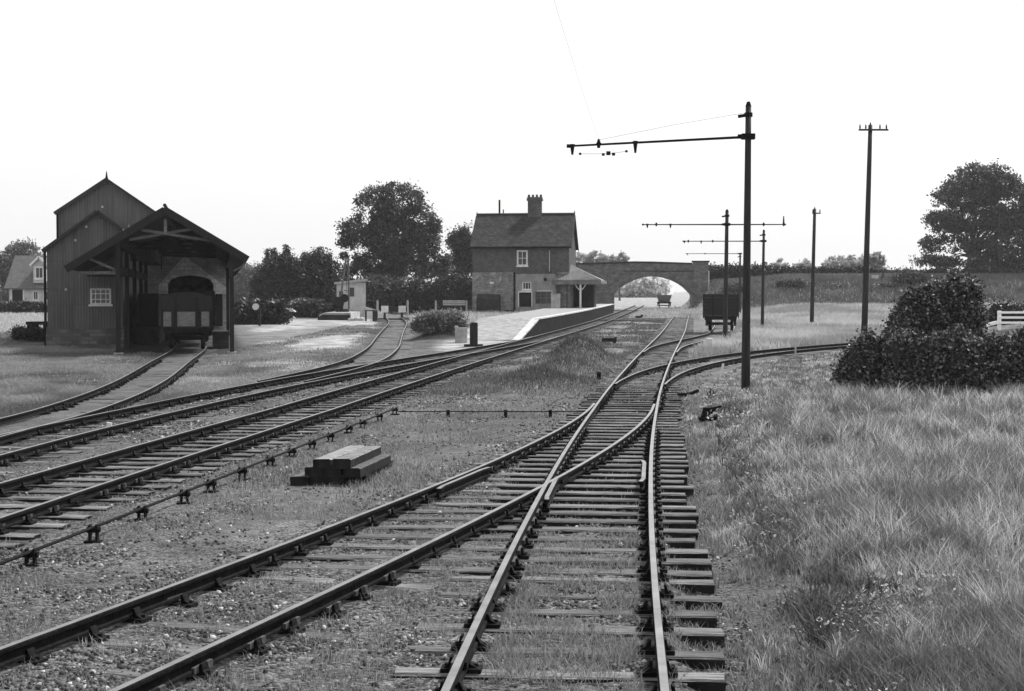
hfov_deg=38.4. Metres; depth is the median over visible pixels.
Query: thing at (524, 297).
porch door
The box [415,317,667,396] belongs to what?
hummock grass
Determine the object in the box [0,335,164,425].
yard grass
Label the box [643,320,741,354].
railway track
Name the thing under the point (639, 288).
hazy tree
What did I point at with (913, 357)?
hedge
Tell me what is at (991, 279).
bank grass
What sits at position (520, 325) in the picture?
station platform
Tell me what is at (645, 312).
verge grass
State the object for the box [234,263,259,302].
broadleaf tree
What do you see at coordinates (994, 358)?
hedge
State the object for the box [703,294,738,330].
goods wagon
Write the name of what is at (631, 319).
foot crossing
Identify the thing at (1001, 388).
grass
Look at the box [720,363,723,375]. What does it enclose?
marker stake
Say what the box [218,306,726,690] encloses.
railway track
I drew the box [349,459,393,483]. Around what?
stacked sleeper
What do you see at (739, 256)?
overhead mast
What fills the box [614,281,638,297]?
hazy tree
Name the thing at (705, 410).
point lever
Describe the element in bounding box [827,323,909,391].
hedge
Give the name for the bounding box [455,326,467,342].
stone block
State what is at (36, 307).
garden hedge
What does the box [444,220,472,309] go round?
broadleaf tree
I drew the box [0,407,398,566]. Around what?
point rodding
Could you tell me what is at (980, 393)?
pale weeds
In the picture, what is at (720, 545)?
shoulder weeds
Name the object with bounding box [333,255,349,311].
yard crane
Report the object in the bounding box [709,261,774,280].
roadside hedge
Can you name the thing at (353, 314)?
loading dock
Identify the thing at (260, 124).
sky
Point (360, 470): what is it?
stacked sleeper
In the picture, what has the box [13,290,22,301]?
door
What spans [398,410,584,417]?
cross rod
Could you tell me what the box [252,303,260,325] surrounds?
disc sign
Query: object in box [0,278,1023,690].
ground
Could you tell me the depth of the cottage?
190.05 m
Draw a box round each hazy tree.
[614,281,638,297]
[624,276,658,297]
[641,276,676,297]
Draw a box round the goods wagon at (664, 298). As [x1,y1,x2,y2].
[657,295,671,306]
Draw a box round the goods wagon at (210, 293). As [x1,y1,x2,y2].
[168,291,214,341]
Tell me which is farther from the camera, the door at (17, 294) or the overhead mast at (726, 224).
the door at (17, 294)
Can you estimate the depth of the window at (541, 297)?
148.01 m
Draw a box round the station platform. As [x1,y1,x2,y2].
[468,304,613,339]
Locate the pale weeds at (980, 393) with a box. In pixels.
[939,388,1021,404]
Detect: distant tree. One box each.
[576,252,595,262]
[584,250,611,262]
[608,250,629,300]
[770,257,789,267]
[791,258,815,267]
[821,255,855,267]
[839,254,862,266]
[860,251,889,269]
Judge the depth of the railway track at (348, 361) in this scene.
61.68 m
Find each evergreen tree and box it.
[245,250,310,301]
[291,246,342,301]
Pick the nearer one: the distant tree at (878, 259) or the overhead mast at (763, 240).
the overhead mast at (763, 240)
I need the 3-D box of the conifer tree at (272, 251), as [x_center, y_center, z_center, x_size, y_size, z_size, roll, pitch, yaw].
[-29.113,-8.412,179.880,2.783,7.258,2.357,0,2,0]
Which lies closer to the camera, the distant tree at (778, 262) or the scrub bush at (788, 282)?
the scrub bush at (788, 282)
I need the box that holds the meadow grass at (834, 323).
[648,279,1022,360]
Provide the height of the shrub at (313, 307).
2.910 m
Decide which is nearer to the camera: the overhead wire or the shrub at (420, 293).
the overhead wire
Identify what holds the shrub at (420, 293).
on the ground at (246, 336)
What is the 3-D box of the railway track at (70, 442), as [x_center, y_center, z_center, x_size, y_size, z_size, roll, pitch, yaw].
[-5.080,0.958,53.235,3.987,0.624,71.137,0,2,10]
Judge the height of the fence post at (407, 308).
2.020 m
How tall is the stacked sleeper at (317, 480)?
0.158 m
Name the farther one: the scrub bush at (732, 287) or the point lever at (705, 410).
the scrub bush at (732, 287)
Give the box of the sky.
[0,0,1023,291]
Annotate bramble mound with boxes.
[407,306,474,335]
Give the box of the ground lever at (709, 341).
[706,338,714,350]
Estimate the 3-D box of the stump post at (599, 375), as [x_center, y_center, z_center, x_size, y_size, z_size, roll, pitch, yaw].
[2.929,1.067,49.566,0.185,0.360,0.185,-1,2,-22]
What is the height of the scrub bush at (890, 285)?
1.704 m
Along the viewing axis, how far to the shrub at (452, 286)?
174.99 m
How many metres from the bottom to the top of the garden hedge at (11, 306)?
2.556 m
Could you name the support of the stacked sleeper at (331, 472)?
on the stacked sleeper at (341, 480)
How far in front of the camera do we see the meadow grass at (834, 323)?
112.69 m
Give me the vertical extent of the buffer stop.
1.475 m
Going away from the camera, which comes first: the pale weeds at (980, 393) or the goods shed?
the pale weeds at (980, 393)
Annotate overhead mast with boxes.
[567,101,754,389]
[642,209,785,335]
[683,230,766,325]
[686,253,741,312]
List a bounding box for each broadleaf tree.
[0,236,43,302]
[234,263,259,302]
[333,180,460,312]
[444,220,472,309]
[908,158,1023,272]
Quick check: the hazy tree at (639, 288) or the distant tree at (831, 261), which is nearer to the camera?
the distant tree at (831, 261)
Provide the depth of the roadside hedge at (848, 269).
211.09 m
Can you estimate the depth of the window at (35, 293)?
189.95 m
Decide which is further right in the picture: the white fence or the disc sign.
the white fence
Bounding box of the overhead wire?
[554,1,598,137]
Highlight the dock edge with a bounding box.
[318,315,350,319]
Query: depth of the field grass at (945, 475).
17.45 m
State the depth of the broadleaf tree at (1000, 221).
214.15 m
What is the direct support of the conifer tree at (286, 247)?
on the ground at (246, 336)
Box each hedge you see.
[0,300,27,312]
[15,299,43,312]
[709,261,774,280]
[765,262,828,274]
[819,263,881,273]
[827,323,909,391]
[873,323,977,392]
[876,265,946,274]
[934,265,1023,274]
[941,323,1023,391]
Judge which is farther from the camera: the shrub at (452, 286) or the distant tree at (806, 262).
the distant tree at (806, 262)
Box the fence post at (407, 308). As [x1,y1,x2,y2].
[407,300,408,315]
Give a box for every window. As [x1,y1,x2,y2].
[32,291,38,300]
[34,266,43,279]
[88,288,112,305]
[350,288,353,296]
[516,250,527,266]
[521,282,531,290]
[535,291,551,303]
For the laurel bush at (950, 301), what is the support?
on the ground at (246, 336)
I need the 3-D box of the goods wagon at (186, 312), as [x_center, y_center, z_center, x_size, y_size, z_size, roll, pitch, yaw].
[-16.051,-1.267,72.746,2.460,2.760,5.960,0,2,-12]
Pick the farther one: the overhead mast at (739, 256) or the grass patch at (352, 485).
the overhead mast at (739, 256)
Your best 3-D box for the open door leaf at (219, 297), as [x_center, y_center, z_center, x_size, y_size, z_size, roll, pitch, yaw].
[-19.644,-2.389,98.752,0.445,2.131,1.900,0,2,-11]
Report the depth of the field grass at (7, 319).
134.47 m
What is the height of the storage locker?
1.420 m
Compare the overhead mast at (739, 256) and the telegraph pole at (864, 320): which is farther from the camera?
the overhead mast at (739, 256)
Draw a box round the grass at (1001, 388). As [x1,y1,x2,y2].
[983,379,1023,394]
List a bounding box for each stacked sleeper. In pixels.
[290,471,308,485]
[305,465,322,476]
[308,476,325,484]
[313,445,363,468]
[323,467,342,476]
[325,476,348,484]
[333,446,380,468]
[343,454,390,477]
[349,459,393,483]
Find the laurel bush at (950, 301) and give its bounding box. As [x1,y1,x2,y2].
[880,264,995,338]
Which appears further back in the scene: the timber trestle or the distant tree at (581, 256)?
the distant tree at (581, 256)
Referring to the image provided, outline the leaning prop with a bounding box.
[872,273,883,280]
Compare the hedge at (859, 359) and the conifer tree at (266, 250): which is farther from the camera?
the conifer tree at (266, 250)
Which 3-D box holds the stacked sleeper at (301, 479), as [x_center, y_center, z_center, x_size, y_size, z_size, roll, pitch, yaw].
[-3.117,2.055,23.768,0.290,0.156,2.174,0,2,9]
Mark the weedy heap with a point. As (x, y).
(30, 333)
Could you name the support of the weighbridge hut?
on the ground at (246, 336)
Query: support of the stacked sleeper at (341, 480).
on the ground at (246, 336)
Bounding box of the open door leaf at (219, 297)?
[216,294,222,325]
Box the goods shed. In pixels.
[41,171,249,354]
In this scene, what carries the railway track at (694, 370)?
on the ground at (246, 336)
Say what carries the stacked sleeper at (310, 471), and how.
on the stacked sleeper at (317, 480)
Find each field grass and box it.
[0,311,43,338]
[684,328,1023,690]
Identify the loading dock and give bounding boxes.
[319,312,359,317]
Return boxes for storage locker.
[550,294,560,307]
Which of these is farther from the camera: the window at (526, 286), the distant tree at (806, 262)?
the distant tree at (806, 262)
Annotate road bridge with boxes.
[576,261,709,306]
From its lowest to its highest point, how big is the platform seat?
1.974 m
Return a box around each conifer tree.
[260,248,270,263]
[269,247,279,256]
[280,243,293,255]
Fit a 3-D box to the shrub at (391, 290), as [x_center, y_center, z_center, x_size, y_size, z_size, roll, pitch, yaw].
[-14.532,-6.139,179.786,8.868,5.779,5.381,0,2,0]
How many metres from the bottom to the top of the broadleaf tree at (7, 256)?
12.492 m
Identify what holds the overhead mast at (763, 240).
on the ground at (246, 336)
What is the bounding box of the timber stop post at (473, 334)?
[464,322,482,346]
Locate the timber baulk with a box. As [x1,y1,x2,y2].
[602,337,616,342]
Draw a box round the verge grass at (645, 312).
[629,280,741,317]
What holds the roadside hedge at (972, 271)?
on the ground at (246, 336)
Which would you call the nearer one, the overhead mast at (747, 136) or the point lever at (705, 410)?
the point lever at (705, 410)
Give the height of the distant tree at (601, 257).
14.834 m
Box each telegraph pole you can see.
[810,207,820,321]
[859,122,888,333]
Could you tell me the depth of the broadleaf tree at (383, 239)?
186.74 m
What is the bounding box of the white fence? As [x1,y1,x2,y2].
[986,311,1023,330]
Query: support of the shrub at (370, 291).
on the ground at (246, 336)
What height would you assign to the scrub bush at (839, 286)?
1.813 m
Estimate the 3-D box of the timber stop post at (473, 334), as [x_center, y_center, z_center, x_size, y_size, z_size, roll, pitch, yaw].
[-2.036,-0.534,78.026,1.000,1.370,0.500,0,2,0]
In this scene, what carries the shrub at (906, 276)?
on the ground at (246, 336)
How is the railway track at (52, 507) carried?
on the ground at (246, 336)
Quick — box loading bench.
[26,321,47,328]
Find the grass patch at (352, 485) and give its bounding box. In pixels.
[132,450,479,502]
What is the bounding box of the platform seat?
[443,300,464,311]
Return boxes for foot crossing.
[600,319,664,320]
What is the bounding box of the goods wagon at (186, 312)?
[160,292,212,348]
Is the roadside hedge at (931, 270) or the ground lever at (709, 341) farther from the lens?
the roadside hedge at (931, 270)
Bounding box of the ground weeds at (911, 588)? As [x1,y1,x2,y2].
[695,381,1023,690]
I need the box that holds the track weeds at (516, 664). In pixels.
[0,348,814,690]
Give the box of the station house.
[469,195,606,312]
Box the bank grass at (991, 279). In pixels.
[709,272,1023,308]
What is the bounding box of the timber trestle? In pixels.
[364,310,377,320]
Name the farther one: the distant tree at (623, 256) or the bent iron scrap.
the distant tree at (623, 256)
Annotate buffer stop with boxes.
[378,306,409,319]
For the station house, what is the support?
on the ground at (246, 336)
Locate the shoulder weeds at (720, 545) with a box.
[659,418,889,690]
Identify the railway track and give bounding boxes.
[0,305,643,549]
[0,333,218,443]
[0,337,554,473]
[0,403,655,690]
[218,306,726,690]
[257,318,411,382]
[614,342,855,388]
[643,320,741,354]
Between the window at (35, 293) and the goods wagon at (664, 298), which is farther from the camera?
the goods wagon at (664, 298)
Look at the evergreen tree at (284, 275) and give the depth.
170.64 m
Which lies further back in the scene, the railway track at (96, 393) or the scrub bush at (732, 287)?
the scrub bush at (732, 287)
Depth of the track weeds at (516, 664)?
14.09 m
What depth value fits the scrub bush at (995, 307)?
62.77 m
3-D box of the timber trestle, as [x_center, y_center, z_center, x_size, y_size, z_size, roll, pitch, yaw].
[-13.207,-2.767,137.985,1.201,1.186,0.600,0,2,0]
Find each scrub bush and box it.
[720,280,742,293]
[774,276,809,288]
[822,282,847,289]
[874,280,907,289]
[984,297,1023,326]
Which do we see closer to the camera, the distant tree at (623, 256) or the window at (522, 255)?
the window at (522, 255)
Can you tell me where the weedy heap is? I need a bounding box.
[5,323,43,341]
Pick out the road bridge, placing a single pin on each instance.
(692, 279)
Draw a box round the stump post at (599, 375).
[596,372,601,379]
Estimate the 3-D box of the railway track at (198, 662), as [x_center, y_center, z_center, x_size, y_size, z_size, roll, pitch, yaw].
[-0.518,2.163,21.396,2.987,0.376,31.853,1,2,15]
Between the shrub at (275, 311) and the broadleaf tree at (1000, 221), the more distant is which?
the broadleaf tree at (1000, 221)
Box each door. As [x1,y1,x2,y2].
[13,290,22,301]
[519,292,530,306]
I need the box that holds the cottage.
[4,255,46,302]
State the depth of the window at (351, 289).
152.93 m
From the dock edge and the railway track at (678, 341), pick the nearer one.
the railway track at (678, 341)
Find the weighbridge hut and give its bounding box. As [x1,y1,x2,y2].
[334,279,367,317]
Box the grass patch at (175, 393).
[113,319,386,417]
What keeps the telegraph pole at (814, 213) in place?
on the ground at (246, 336)
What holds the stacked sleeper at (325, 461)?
on the stacked sleeper at (331, 472)
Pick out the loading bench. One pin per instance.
(36, 323)
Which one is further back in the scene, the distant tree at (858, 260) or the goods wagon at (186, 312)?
the distant tree at (858, 260)
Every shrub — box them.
[234,293,295,324]
[277,297,335,316]
[336,273,385,306]
[366,273,410,313]
[399,274,449,313]
[431,269,471,311]
[888,267,928,285]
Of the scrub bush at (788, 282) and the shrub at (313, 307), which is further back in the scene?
the scrub bush at (788, 282)
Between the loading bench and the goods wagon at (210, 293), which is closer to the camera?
the goods wagon at (210, 293)
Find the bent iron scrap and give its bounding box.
[677,389,698,396]
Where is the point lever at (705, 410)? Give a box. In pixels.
[699,405,721,420]
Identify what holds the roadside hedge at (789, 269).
on the ground at (246, 336)
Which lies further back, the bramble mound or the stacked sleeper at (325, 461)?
the bramble mound
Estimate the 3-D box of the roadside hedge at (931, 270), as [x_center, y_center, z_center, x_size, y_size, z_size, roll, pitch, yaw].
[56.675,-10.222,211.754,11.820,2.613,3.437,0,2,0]
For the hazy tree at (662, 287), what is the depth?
517.21 m
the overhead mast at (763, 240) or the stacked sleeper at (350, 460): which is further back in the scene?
the overhead mast at (763, 240)
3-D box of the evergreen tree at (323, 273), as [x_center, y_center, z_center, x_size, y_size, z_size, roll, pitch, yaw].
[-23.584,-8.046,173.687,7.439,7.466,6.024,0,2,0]
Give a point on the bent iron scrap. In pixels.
(690, 393)
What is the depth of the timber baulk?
83.07 m
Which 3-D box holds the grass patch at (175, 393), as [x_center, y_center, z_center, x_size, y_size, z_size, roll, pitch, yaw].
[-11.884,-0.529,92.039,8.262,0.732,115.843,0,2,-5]

